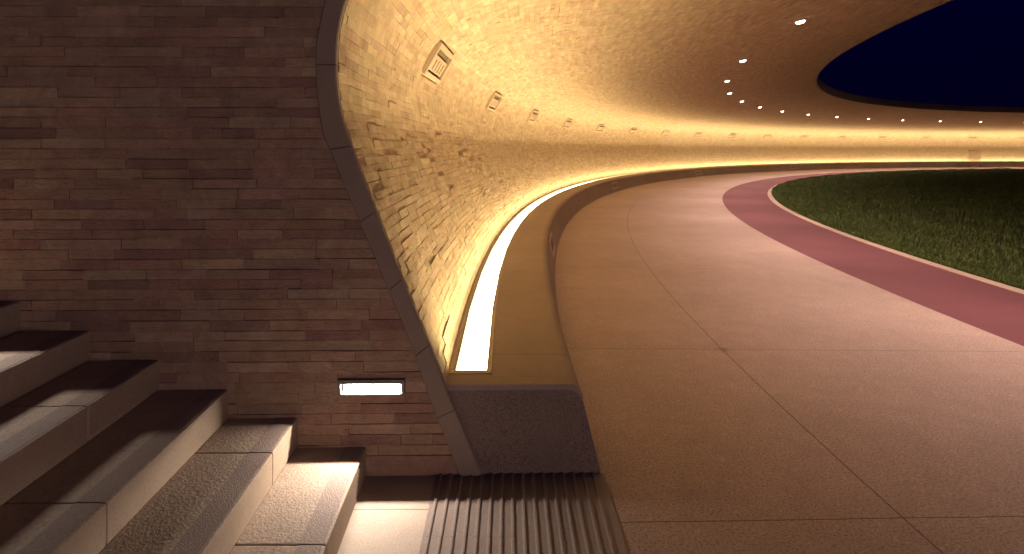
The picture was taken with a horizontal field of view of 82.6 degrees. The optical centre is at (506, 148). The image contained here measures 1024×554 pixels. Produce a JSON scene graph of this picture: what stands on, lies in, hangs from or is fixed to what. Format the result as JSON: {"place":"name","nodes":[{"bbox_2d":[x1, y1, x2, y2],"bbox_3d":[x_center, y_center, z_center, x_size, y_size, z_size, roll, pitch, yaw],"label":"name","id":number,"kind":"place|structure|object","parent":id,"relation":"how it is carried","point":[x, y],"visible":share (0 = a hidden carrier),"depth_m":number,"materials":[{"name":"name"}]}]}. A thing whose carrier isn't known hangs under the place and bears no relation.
{"place":"outdoors","nodes":[
{"label":"outdoors","id":0,"kind":"place"},
{"bbox_2d":[337,475,435,553],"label":"pavement","id":1,"kind":"structure","parent":0,"point":[389,515],"depth_m":2.56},
{"bbox_2d":[1,197,773,553],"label":"ground","id":2,"kind":"structure","parent":0,"point":[613,505],"depth_m":2.51,"materials":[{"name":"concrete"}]},
{"bbox_2d":[0,301,365,553],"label":"staircase","id":3,"kind":"structure","parent":2,"relation":"on","point":[141,478],"depth_m":2.33,"materials":[{"name":"beige stone"}]},
{"bbox_2d":[0,0,458,477],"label":"stone wall","id":4,"kind":"structure","parent":2,"relation":"on","point":[175,201],"depth_m":2.87,"materials":[{"name":"stone"}]},
{"bbox_2d":[337,378,404,395],"bbox_3d":[-0.669,1.178,2.897,0.328,0.077,0.065,0,0,-1],"label":"recessed step light","id":5,"kind":"object","parent":4,"relation":"attached to","point":[371,386],"visible":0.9,"depth_m":2.88,"materials":[{"name":"grey metal"}]},
{"bbox_2d":[419,472,627,553],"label":"tactile paving","id":6,"kind":"structure","parent":2,"relation":"on","point":[541,513],"depth_m":2.56,"materials":[{"name":"stone"}]},
{"bbox_2d":[316,0,1023,475],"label":"curved canopy","id":7,"kind":"object","parent":2,"relation":"on","point":[446,178],"visible":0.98,"depth_m":8.85,"materials":[{"name":"stone"}]},
{"bbox_2d":[422,41,453,83],"bbox_3d":[-0.683,-0.835,5.733,0.075,0.330,0.840,30,1,2],"label":"wall vent box","id":8,"kind":"object","parent":7,"relation":"attached to","point":[438,62],"visible":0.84,"depth_m":5.67,"materials":[{"name":"paint"}]},
{"bbox_2d":[485,92,502,111],"bbox_3d":[-0.240,-0.835,10.499,0.075,0.330,0.840,30,4,7],"label":"wall vent box","id":9,"kind":"object","parent":7,"relation":"attached to","point":[494,101],"visible":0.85,"depth_m":10.46,"materials":[{"name":"paint"}]},
{"bbox_2d":[527,110,539,122],"bbox_3d":[0.673,-0.835,15.197,0.075,0.330,0.840,30,7,12],"label":"wall vent box","id":10,"kind":"object","parent":7,"relation":"attached to","point":[533,115],"visible":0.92,"depth_m":15.17,"materials":[{"name":"paint"}]},
{"bbox_2d":[562,119,572,128],"bbox_3d":[2.050,-0.835,19.781,0.075,0.330,0.840,31,10,17],"label":"wall vent box","id":11,"kind":"object","parent":7,"relation":"attached to","point":[567,122],"visible":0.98,"depth_m":19.76,"materials":[{"name":"paint"}]},
{"bbox_2d":[596,124,605,131],"bbox_3d":[3.875,-0.835,24.206,0.075,0.330,0.840,32,13,22],"label":"wall vent box","id":12,"kind":"object","parent":7,"relation":"attached to","point":[601,127],"visible":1,"depth_m":24.16,"materials":[{"name":"paint"}]},
{"bbox_2d":[628,128,637,133],"bbox_3d":[6.131,-0.835,28.427,0.075,0.330,0.840,34,17,27],"label":"wall vent box","id":13,"kind":"object","parent":7,"relation":"attached to","point":[632,130],"visible":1,"depth_m":28.41,"materials":[{"name":"paint"}]},
{"bbox_2d":[661,130,669,135],"bbox_3d":[8.795,-0.835,32.403,0.075,0.330,0.840,35,20,31],"label":"wall vent box","id":14,"kind":"object","parent":7,"relation":"attached to","point":[664,133],"visible":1,"depth_m":32.37,"materials":[{"name":"paint"}]},
{"bbox_2d":[694,132,702,136],"bbox_3d":[11.842,-0.835,36.095,0.840,0.330,0.075,0,30,-48],"label":"wall vent box","id":15,"kind":"object","parent":7,"relation":"attached to","point":[697,134],"visible":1,"depth_m":36.05,"materials":[{"name":"paint"}]},
{"bbox_2d":[794,18,805,23],"bbox_3d":[4.711,-2.045,9.372,0.184,0.080,0.184,-11,-1,7],"label":"ceiling downlight","id":16,"kind":"object","parent":7,"relation":"attached to","point":[799,21],"visible":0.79,"depth_m":9.32,"materials":[{"name":"white"}]},
{"bbox_2d":[838,136,846,139],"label":"wall vent box","id":17,"kind":"object","parent":7,"relation":"attached to","point":[842,138],"visible":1,"depth_m":47.31,"materials":[{"name":"paint"}]},
{"bbox_2d":[446,161,1023,473],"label":"curved bench","id":18,"kind":"object","parent":2,"relation":"on","point":[520,408],"visible":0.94,"depth_m":3.15,"materials":[{"name":"concrete"}]},
{"bbox_2d":[549,232,554,257],"bbox_3d":[0.654,1.394,8.450,0.017,0.240,0.920,-14,-1,6],"label":"bench grille","id":19,"kind":"object","parent":18,"relation":"attached to","point":[551,242],"visible":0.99,"depth_m":8.42,"materials":[{"name":"metal"}]},
{"bbox_2d":[449,161,1016,373],"bbox_3d":[40.717,1.194,31.875,93.107,0.052,37.423,0,0,-13],"label":"linear light","id":20,"kind":"object","parent":18,"relation":"attached to","point":[472,353],"visible":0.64,"depth_m":4.44,"materials":[{"name":"white plastic"}]},
{"bbox_2d":[555,167,917,472],"bbox_3d":[41.077,1.621,31.428,92.602,0.001,37.699,0,0,-13],"label":"path edge","id":21,"kind":"object","parent":2,"relation":"on","point":[600,465],"visible":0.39,"depth_m":5.82,"materials":[{"name":"concrete"}]},
{"bbox_2d":[768,185,1023,294],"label":"curb","id":22,"kind":"structure","parent":2,"relation":"on","point":[962,273],"depth_m":8.76,"materials":[{"name":"concrete"}]},
{"bbox_2d":[556,167,1023,553],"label":"path","id":23,"kind":"structure","parent":0,"point":[745,388],"depth_m":3.85,"materials":[{"name":"beige concrete"}]},
{"bbox_2d":[968,150,980,166],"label":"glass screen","id":24,"kind":"object","parent":23,"relation":"on","point":[974,157],"visible":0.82,"depth_m":49.42,"materials":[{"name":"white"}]},
{"bbox_2d":[722,168,1023,345],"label":"red track","id":25,"kind":"structure","parent":0,"point":[993,309],"depth_m":7.78,"materials":[{"name":"red rubber"}]},
{"bbox_2d":[771,168,1023,289],"bbox_3d":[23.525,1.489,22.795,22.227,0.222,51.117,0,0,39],"label":"grass","id":26,"kind":"structure","parent":0,"point":[797,188],"depth_m":14.79,"materials":[{"name":"green plant"}]},
{"bbox_2d":[818,0,1023,106],"label":"sky","id":27,"kind":"structure","parent":0,"point":[954,52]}
]}

